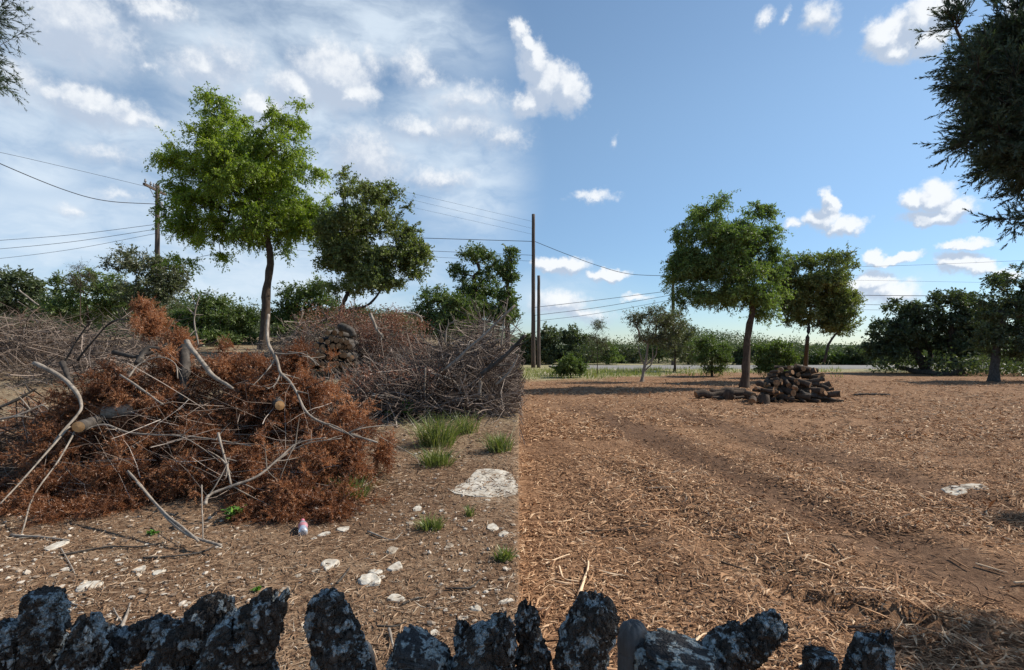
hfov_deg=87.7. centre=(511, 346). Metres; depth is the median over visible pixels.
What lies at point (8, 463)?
juniper bough
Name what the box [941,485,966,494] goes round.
limestone slab
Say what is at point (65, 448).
bare limb
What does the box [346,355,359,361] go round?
firewood log
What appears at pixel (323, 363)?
firewood log
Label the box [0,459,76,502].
juniper bough
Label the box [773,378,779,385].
firewood log
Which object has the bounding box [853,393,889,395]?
bare limb
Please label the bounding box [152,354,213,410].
juniper bough
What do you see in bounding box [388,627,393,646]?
ground stick
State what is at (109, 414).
cut log
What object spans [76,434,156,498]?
juniper bough
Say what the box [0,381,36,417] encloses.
bare limb
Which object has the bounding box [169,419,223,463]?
juniper bough
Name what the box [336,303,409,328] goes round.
leafy bush
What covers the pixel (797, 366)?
firewood log
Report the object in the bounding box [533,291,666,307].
power line
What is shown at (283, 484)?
juniper bough
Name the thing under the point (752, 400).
log round
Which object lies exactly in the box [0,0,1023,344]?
sky
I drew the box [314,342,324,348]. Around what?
firewood log
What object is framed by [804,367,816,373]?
firewood log
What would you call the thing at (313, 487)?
juniper bough
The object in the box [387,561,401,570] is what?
limestone rock
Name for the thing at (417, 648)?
rock
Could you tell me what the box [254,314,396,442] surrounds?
bare limb
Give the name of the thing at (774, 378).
firewood log
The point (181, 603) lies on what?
gravel
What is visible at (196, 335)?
bare limb
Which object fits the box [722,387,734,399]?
log round
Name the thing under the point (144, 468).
juniper bough
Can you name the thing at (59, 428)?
juniper bough
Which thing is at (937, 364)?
undergrowth
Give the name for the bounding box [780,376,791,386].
firewood log
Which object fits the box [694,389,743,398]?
long log
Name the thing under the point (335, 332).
firewood log
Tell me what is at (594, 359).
scrub tree
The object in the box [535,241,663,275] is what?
power line
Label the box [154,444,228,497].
juniper bough
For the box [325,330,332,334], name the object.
firewood log
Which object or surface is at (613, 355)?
scrub tree
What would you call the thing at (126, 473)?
juniper bough
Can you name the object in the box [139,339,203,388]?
juniper bough
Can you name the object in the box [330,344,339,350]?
firewood log
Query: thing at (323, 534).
limestone rock
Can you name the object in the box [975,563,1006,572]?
wood splinter
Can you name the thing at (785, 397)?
firewood log
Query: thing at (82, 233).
power line
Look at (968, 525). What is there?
wood chips
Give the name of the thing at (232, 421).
juniper bough
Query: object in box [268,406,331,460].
juniper bough
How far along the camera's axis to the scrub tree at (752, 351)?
45.70 m
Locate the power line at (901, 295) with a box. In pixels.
[863,295,1001,295]
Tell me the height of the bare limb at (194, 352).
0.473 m
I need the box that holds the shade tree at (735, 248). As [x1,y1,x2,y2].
[658,189,802,387]
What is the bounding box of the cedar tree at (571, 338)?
[554,323,594,362]
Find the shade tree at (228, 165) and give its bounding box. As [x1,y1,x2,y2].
[143,81,333,349]
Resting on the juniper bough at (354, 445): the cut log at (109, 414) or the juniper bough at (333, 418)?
the juniper bough at (333, 418)
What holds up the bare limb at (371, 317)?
on the dry leaves
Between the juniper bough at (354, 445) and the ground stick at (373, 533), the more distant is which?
the juniper bough at (354, 445)
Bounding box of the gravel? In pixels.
[0,420,519,637]
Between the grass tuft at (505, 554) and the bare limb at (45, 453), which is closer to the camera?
the grass tuft at (505, 554)
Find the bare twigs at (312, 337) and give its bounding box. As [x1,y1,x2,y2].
[234,294,443,376]
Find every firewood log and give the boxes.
[308,362,320,368]
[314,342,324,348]
[319,337,328,342]
[320,344,329,348]
[320,353,335,359]
[320,360,333,365]
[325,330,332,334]
[325,340,336,344]
[328,336,340,342]
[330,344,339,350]
[332,329,339,335]
[336,343,344,348]
[342,352,358,357]
[344,339,358,345]
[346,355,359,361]
[347,343,355,349]
[352,362,362,366]
[743,391,756,396]
[752,389,774,392]
[755,380,767,387]
[764,380,782,384]
[765,376,770,387]
[767,373,782,381]
[769,370,779,373]
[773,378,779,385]
[774,366,805,370]
[776,394,794,401]
[778,370,793,377]
[779,374,811,387]
[779,376,797,382]
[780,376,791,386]
[780,386,793,390]
[783,389,795,395]
[786,393,810,400]
[793,366,805,371]
[793,373,811,376]
[794,364,818,372]
[800,387,824,393]
[801,374,819,378]
[802,378,824,381]
[803,398,820,402]
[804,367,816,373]
[811,391,827,398]
[818,384,829,389]
[820,381,831,386]
[823,399,844,401]
[826,391,841,397]
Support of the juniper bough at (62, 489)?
on the ground at (978, 575)
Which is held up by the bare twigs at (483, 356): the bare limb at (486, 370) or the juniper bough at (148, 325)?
the bare limb at (486, 370)
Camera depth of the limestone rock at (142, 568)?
3.20 m
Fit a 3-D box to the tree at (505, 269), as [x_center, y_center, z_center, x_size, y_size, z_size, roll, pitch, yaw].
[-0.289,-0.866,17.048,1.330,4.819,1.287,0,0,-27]
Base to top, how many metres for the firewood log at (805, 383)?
0.366 m
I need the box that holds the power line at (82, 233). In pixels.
[0,224,154,240]
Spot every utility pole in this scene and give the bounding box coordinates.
[143,179,165,306]
[531,214,535,367]
[537,275,540,367]
[667,258,674,364]
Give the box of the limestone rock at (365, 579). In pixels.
[358,573,380,586]
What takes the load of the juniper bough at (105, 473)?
on the juniper bough at (90, 494)
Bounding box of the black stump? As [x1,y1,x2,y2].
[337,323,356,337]
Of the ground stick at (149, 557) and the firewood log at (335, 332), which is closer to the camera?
the ground stick at (149, 557)
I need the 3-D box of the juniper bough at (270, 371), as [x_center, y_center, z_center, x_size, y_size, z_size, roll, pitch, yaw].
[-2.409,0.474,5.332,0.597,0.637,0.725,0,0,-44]
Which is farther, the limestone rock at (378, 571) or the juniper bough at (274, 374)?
the juniper bough at (274, 374)
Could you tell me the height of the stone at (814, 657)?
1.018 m
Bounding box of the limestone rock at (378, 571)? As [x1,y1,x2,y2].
[368,569,382,573]
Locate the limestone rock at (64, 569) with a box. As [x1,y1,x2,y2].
[60,567,70,571]
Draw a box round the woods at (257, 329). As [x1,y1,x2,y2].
[0,281,448,336]
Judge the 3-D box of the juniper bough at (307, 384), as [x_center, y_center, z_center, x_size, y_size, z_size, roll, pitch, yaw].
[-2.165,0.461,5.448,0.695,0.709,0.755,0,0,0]
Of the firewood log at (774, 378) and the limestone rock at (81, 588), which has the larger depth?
the firewood log at (774, 378)
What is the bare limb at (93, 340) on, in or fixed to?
on the twig heap
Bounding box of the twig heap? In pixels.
[0,340,384,480]
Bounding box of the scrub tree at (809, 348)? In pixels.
[798,342,823,363]
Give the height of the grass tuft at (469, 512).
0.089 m
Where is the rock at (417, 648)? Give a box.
[385,624,452,669]
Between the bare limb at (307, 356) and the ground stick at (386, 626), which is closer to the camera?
the ground stick at (386, 626)
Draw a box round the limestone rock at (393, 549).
[386,546,397,553]
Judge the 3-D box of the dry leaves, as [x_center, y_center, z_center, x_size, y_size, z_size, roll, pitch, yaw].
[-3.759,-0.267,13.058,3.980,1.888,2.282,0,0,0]
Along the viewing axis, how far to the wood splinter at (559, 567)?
3.65 m
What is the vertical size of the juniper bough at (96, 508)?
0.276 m
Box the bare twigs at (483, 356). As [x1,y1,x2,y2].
[311,293,528,444]
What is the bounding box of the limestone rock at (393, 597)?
[387,594,405,602]
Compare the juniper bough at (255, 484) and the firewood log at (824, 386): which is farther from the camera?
the firewood log at (824, 386)
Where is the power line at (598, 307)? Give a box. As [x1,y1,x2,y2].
[533,295,667,315]
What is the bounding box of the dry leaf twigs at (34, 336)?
[0,301,129,370]
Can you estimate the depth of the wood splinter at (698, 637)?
2.90 m
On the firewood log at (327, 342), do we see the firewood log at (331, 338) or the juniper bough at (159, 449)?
the firewood log at (331, 338)
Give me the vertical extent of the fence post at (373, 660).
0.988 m
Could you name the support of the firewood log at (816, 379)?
on the firewood log
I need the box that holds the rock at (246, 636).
[192,587,289,669]
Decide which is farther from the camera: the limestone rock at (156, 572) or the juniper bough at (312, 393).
the juniper bough at (312, 393)
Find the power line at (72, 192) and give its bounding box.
[0,163,151,203]
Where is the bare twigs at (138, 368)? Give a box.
[21,320,221,439]
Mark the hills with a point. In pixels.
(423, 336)
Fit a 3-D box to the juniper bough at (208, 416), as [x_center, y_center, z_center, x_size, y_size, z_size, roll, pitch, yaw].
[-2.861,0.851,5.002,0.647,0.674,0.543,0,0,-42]
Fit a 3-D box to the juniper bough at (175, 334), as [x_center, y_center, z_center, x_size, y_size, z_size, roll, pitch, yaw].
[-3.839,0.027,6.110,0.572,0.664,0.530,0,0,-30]
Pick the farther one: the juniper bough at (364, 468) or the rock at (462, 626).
the juniper bough at (364, 468)
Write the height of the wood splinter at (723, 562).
0.064 m
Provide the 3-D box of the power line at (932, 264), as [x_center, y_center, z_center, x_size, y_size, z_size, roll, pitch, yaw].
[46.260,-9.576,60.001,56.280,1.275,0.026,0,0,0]
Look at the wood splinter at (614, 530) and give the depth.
4.59 m
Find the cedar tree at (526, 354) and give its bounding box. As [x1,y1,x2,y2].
[511,331,536,364]
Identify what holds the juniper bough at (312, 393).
on the juniper bough at (285, 400)
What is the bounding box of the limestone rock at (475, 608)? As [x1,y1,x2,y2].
[470,605,482,610]
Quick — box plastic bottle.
[298,518,307,535]
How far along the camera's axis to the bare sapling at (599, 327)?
29.71 m
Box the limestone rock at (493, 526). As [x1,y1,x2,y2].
[487,523,498,530]
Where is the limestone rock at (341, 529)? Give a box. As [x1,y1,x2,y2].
[337,526,348,531]
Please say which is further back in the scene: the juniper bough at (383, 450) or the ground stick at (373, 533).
the juniper bough at (383, 450)
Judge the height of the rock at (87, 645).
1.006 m
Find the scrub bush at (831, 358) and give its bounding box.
[801,348,849,364]
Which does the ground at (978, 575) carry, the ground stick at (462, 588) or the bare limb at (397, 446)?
the ground stick at (462, 588)
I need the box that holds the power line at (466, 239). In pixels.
[162,226,532,241]
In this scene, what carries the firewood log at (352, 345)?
on the firewood log
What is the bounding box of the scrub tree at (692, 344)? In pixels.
[681,339,699,364]
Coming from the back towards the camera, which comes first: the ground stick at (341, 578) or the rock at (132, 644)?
the ground stick at (341, 578)
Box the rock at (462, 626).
[453,619,469,653]
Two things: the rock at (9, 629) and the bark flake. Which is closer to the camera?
the rock at (9, 629)
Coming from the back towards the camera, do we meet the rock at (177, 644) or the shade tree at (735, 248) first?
the shade tree at (735, 248)
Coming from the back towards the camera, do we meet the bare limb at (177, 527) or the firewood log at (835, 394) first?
the firewood log at (835, 394)
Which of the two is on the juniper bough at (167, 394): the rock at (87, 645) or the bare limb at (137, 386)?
the bare limb at (137, 386)
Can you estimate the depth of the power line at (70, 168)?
30.82 m
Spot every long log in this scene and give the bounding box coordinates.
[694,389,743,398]
[709,387,745,391]
[711,396,746,399]
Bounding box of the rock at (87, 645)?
[55,611,115,669]
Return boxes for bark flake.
[667,554,679,558]
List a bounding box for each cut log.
[71,414,110,431]
[100,403,138,419]
[272,395,284,409]
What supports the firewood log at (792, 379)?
on the firewood log
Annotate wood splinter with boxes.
[542,554,569,565]
[558,565,577,581]
[577,560,588,593]
[582,524,647,531]
[624,509,677,512]
[646,486,670,489]
[695,633,706,640]
[721,561,746,570]
[831,544,844,558]
[838,625,869,628]
[949,556,969,568]
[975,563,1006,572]
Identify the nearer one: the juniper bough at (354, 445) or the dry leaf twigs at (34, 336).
the juniper bough at (354, 445)
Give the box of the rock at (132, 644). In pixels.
[49,613,175,669]
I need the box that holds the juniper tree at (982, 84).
[910,0,1023,249]
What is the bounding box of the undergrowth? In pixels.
[865,345,1023,376]
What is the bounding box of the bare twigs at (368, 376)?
[334,349,461,416]
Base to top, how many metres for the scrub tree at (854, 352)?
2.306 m
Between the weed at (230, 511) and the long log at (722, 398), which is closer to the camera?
the weed at (230, 511)
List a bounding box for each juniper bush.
[159,286,260,346]
[258,272,344,343]
[403,283,482,348]
[552,350,589,377]
[687,329,735,375]
[750,337,803,377]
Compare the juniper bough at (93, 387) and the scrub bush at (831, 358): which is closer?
the juniper bough at (93, 387)
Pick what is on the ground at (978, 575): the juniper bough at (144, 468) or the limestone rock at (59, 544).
the limestone rock at (59, 544)
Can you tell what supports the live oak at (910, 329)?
on the ground at (978, 575)
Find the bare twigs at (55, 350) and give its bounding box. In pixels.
[0,301,216,389]
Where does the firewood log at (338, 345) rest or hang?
on the firewood log
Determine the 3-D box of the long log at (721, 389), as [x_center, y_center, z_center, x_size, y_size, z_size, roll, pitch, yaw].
[7.344,1.522,18.195,1.267,0.268,0.268,0,0,0]
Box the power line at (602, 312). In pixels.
[533,300,668,321]
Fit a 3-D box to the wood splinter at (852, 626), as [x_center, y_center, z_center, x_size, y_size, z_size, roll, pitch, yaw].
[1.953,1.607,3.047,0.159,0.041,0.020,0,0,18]
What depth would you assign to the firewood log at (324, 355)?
11.55 m
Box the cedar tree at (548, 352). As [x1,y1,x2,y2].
[535,321,567,364]
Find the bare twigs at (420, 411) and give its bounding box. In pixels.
[326,353,524,420]
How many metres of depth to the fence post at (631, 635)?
1.24 m
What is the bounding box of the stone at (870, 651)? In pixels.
[841,629,895,669]
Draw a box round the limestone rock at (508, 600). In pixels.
[498,598,513,603]
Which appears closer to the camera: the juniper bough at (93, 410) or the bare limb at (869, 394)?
the juniper bough at (93, 410)
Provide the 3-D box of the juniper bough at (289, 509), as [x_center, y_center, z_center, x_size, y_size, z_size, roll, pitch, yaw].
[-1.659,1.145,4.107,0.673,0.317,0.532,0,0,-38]
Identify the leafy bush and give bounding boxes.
[0,264,52,330]
[28,266,142,333]
[95,241,197,339]
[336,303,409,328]
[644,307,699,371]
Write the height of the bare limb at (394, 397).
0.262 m
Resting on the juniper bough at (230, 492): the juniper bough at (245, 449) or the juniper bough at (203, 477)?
the juniper bough at (245, 449)
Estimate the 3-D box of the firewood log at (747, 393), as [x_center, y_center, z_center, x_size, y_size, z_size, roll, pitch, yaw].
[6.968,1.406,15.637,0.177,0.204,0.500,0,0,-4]
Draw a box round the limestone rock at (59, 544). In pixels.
[45,540,69,550]
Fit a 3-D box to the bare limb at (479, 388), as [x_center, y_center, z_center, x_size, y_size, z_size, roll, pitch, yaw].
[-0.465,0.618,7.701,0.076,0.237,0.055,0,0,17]
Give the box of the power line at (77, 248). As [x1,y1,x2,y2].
[0,234,150,258]
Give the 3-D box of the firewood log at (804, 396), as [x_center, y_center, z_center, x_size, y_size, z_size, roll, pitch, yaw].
[8.236,1.412,15.359,0.674,0.257,0.206,0,0,37]
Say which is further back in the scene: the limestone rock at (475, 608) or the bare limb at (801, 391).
the bare limb at (801, 391)
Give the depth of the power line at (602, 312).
42.12 m
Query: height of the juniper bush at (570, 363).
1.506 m
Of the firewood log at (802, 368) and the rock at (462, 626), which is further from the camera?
the firewood log at (802, 368)
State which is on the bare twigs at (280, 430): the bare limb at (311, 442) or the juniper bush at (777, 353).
the bare limb at (311, 442)
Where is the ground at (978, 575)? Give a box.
[0,337,1023,669]
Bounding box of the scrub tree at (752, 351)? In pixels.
[739,339,769,362]
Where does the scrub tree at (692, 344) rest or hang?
on the ground at (978, 575)
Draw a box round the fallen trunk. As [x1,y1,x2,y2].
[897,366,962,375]
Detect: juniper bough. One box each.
[0,399,46,431]
[0,421,88,488]
[0,430,33,491]
[0,447,53,493]
[0,452,91,510]
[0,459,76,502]
[0,479,52,516]
[1,391,53,427]
[9,482,96,529]
[14,419,99,478]
[14,421,112,467]
[15,458,108,495]
[19,476,83,502]
[24,377,98,437]
[32,463,112,505]
[42,473,152,519]
[56,355,131,419]
[62,398,128,443]
[62,484,132,518]
[65,418,163,467]
[73,447,156,498]
[74,353,139,424]
[74,421,172,487]
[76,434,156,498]
[87,420,174,461]
[89,457,162,489]
[89,478,199,511]
[95,354,169,426]
[96,365,173,440]
[104,387,196,443]
[117,453,180,502]
[125,433,229,504]
[126,291,169,321]
[127,306,175,343]
[129,371,205,428]
[131,419,212,473]
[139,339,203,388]
[149,417,243,477]
[150,320,202,374]
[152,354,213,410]
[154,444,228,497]
[166,403,235,458]
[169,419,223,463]
[172,413,252,465]
[176,397,250,445]
[177,425,246,485]
[185,439,244,496]
[188,350,241,404]
[195,431,241,495]
[195,433,295,513]
[199,334,268,381]
[211,436,274,487]
[213,374,242,418]
[215,453,262,503]
[216,348,272,418]
[219,489,274,526]
[221,376,293,442]
[225,366,304,432]
[225,476,284,503]
[226,349,277,381]
[228,387,301,441]
[231,424,320,505]
[238,412,306,457]
[240,474,285,521]
[242,488,320,517]
[246,472,327,523]
[248,364,310,401]
[251,471,326,513]
[251,472,325,525]
[254,370,330,448]
[260,363,313,416]
[260,440,338,486]
[263,457,327,519]
[264,361,301,394]
[265,371,331,419]
[267,462,392,520]
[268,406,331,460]
[270,487,321,523]
[271,331,318,389]
[272,359,333,412]
[273,476,340,509]
[284,344,354,423]
[284,484,372,521]
[287,428,350,485]
[302,484,370,524]
[304,386,380,446]
[304,423,385,492]
[323,402,383,467]
[325,443,381,486]
[365,427,399,475]
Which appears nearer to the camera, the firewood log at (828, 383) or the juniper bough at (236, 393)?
the juniper bough at (236, 393)
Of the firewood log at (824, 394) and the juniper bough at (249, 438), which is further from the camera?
the firewood log at (824, 394)
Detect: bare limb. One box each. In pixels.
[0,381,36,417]
[0,396,48,419]
[0,426,70,503]
[18,289,38,305]
[21,431,75,533]
[32,361,82,442]
[58,360,74,394]
[64,312,103,360]
[77,309,129,360]
[80,411,250,461]
[111,343,167,358]
[119,374,163,404]
[127,354,181,378]
[127,470,221,546]
[134,346,164,365]
[136,482,199,541]
[177,344,190,402]
[184,339,233,389]
[191,292,201,344]
[201,485,203,538]
[203,417,325,505]
[208,432,235,484]
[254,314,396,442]
[264,374,280,389]
[272,429,342,465]
[288,350,323,365]
[349,428,420,464]
[369,313,382,339]
[373,391,425,404]
[394,405,480,417]
[405,311,424,321]
[423,368,428,404]
[431,372,465,396]
[442,305,514,371]
[444,315,456,343]
[464,410,520,418]
[477,381,481,396]
[478,334,527,377]
[495,354,518,385]
[500,298,508,346]
[798,389,833,400]
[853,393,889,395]
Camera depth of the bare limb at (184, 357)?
5.31 m
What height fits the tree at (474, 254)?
4.491 m
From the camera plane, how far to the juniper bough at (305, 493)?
4.23 m
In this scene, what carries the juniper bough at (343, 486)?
on the ground at (978, 575)
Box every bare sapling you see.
[59,258,99,333]
[582,317,613,373]
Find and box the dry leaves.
[290,297,433,367]
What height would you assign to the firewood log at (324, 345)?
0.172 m
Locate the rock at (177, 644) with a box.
[141,591,235,669]
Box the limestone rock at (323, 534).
[317,531,329,536]
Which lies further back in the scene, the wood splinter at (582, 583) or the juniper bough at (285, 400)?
the juniper bough at (285, 400)
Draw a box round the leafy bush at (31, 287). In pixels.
[0,264,52,330]
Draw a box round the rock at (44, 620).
[14,585,71,669]
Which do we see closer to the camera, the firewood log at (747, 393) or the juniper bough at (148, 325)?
the juniper bough at (148, 325)
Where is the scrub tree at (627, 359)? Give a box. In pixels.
[609,344,641,362]
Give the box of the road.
[549,365,1007,368]
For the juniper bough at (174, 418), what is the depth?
5.16 m
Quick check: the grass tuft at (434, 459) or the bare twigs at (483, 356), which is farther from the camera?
the bare twigs at (483, 356)
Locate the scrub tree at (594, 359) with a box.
[586,348,598,362]
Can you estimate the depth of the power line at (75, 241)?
33.99 m
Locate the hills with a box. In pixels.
[3,305,860,346]
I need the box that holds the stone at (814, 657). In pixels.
[798,644,839,669]
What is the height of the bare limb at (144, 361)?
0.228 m
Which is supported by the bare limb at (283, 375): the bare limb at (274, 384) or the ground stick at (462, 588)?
the bare limb at (274, 384)
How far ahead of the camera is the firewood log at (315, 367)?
11.75 m
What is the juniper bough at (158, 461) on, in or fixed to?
on the ground at (978, 575)
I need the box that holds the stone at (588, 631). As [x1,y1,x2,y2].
[552,590,619,669]
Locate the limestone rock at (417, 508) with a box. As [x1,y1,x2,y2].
[413,506,421,510]
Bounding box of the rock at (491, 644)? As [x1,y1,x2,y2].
[450,611,517,669]
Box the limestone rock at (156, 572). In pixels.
[152,569,166,574]
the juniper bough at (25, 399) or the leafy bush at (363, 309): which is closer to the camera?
the juniper bough at (25, 399)
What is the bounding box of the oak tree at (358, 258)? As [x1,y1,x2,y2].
[305,162,437,317]
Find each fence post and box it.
[365,640,376,669]
[617,618,646,669]
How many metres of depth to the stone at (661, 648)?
1.16 m
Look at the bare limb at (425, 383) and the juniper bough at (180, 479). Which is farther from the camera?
the bare limb at (425, 383)
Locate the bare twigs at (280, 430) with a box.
[0,353,418,505]
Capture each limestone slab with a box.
[450,469,517,496]
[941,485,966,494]
[959,483,988,489]
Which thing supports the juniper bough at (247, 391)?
on the juniper bough at (249, 438)
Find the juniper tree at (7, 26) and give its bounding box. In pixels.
[0,0,41,111]
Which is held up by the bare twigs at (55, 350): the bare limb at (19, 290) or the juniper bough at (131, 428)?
the bare limb at (19, 290)
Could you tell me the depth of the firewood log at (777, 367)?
16.02 m
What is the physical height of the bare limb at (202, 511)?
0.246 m
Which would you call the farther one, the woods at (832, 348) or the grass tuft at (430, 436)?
the woods at (832, 348)
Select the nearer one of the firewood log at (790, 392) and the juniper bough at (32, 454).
the juniper bough at (32, 454)
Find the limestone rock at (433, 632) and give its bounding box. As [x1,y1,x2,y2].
[431,629,439,635]
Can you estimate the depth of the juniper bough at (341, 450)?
4.58 m
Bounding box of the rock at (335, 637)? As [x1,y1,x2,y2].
[303,587,374,669]
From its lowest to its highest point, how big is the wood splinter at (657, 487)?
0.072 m
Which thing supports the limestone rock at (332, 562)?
on the ground at (978, 575)
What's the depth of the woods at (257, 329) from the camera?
45.17 m
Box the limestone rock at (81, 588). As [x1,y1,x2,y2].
[75,580,103,591]
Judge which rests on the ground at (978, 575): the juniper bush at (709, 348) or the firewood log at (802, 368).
the juniper bush at (709, 348)
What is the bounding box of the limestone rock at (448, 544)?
[445,542,453,548]
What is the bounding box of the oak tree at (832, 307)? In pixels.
[769,242,868,365]
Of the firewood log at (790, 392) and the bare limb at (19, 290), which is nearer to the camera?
the bare limb at (19, 290)
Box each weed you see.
[146,529,159,534]
[221,504,245,519]
[251,586,261,592]
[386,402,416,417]
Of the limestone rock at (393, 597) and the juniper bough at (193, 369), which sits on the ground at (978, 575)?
the limestone rock at (393, 597)
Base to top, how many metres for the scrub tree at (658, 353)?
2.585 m
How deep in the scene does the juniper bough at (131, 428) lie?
4.90 m
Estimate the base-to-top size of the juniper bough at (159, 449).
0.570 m
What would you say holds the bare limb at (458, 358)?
on the bare twigs at (483, 356)
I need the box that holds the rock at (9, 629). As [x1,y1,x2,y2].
[0,617,18,669]
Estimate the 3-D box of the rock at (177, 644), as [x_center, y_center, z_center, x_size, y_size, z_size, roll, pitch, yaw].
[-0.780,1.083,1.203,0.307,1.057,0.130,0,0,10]
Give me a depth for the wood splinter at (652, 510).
5.15 m
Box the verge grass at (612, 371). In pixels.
[521,365,842,379]
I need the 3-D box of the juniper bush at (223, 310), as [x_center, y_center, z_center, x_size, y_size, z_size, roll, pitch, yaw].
[-12.326,-1.006,21.802,3.964,2.789,3.670,0,0,-29]
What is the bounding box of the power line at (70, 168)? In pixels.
[0,152,142,185]
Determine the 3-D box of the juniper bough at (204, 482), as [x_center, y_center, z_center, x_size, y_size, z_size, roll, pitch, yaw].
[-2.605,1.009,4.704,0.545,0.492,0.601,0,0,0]
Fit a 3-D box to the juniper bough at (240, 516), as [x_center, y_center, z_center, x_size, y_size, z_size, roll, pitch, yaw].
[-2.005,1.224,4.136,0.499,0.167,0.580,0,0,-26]
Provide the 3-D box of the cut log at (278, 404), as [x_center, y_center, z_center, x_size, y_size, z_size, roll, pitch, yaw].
[-2.226,0.508,5.031,0.089,0.098,0.846,0,0,-28]
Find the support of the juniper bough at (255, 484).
on the juniper bough at (305, 493)
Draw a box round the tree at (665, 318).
[619,300,692,381]
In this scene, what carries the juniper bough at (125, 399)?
on the juniper bough at (131, 428)
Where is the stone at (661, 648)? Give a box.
[633,627,722,669]
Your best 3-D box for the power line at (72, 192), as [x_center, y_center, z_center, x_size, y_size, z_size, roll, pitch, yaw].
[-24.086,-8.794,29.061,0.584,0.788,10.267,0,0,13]
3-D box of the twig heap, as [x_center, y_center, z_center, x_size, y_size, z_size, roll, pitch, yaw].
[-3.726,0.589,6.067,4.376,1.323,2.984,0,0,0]
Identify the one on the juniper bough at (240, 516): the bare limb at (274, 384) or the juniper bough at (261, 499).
the juniper bough at (261, 499)
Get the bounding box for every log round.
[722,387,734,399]
[748,396,756,404]
[757,394,769,403]
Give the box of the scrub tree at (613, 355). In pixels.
[595,340,626,364]
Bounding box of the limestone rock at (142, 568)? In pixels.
[131,565,145,572]
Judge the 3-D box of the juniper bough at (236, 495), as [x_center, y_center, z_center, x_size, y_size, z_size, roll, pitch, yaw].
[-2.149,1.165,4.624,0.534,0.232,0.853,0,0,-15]
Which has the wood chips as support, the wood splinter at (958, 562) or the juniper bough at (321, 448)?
the wood splinter at (958, 562)
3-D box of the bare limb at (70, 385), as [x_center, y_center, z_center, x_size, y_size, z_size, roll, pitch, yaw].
[-4.145,0.477,4.882,0.984,0.676,0.247,0,0,40]
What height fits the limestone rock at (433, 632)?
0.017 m
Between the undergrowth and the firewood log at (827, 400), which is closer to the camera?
the firewood log at (827, 400)
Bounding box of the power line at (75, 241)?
[2,229,154,248]
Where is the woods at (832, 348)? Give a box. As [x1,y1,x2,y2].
[510,325,1023,364]
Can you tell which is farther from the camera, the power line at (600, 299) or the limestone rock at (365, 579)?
the power line at (600, 299)
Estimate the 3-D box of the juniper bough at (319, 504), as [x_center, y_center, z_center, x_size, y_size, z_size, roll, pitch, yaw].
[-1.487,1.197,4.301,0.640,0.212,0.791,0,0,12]
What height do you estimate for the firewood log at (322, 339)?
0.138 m
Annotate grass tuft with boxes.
[328,470,381,501]
[397,410,472,448]
[401,443,461,468]
[405,512,448,532]
[441,409,488,434]
[463,503,477,516]
[476,429,517,452]
[491,544,524,561]
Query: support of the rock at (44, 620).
on the ground at (978, 575)
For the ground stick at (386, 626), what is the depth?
2.61 m
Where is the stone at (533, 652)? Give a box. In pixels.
[514,598,551,669]
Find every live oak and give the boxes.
[857,296,948,370]
[925,287,1010,373]
[966,261,1023,381]
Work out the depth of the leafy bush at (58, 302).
26.43 m
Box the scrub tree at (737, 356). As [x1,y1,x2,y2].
[729,345,756,364]
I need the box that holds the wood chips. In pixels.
[519,377,1023,669]
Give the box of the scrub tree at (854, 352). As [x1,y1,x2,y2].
[843,344,877,364]
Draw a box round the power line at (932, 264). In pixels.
[860,260,1023,266]
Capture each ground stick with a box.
[10,533,69,540]
[58,542,164,555]
[60,548,74,573]
[120,602,131,625]
[142,545,215,558]
[336,567,349,584]
[367,531,402,539]
[377,621,406,627]
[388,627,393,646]
[401,596,425,604]
[445,579,479,589]
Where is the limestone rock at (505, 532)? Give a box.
[498,530,508,535]
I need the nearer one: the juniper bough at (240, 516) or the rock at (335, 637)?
the rock at (335, 637)
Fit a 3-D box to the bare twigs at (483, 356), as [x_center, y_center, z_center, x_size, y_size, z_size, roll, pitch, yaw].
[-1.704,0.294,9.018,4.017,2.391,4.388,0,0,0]
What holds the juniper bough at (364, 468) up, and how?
on the ground at (978, 575)
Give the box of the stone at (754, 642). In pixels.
[701,608,789,669]
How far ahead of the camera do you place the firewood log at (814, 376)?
15.80 m
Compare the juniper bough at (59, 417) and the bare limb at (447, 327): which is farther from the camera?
the bare limb at (447, 327)
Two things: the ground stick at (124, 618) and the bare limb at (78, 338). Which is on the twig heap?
the bare limb at (78, 338)
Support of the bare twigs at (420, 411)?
on the ground at (978, 575)
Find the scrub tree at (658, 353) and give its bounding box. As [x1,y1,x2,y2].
[646,343,669,362]
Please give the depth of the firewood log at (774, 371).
15.74 m
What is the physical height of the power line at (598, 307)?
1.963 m
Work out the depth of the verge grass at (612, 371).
30.75 m
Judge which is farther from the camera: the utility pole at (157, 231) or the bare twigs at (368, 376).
the utility pole at (157, 231)
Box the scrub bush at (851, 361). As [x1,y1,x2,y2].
[837,355,878,364]
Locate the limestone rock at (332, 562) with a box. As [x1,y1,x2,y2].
[320,559,338,570]
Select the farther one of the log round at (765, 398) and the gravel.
the log round at (765, 398)
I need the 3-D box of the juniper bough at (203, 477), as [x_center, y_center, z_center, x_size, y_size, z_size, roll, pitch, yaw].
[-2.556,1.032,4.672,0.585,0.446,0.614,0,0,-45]
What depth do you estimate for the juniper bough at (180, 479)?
4.41 m
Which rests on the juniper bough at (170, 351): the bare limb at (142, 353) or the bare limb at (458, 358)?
the bare limb at (142, 353)

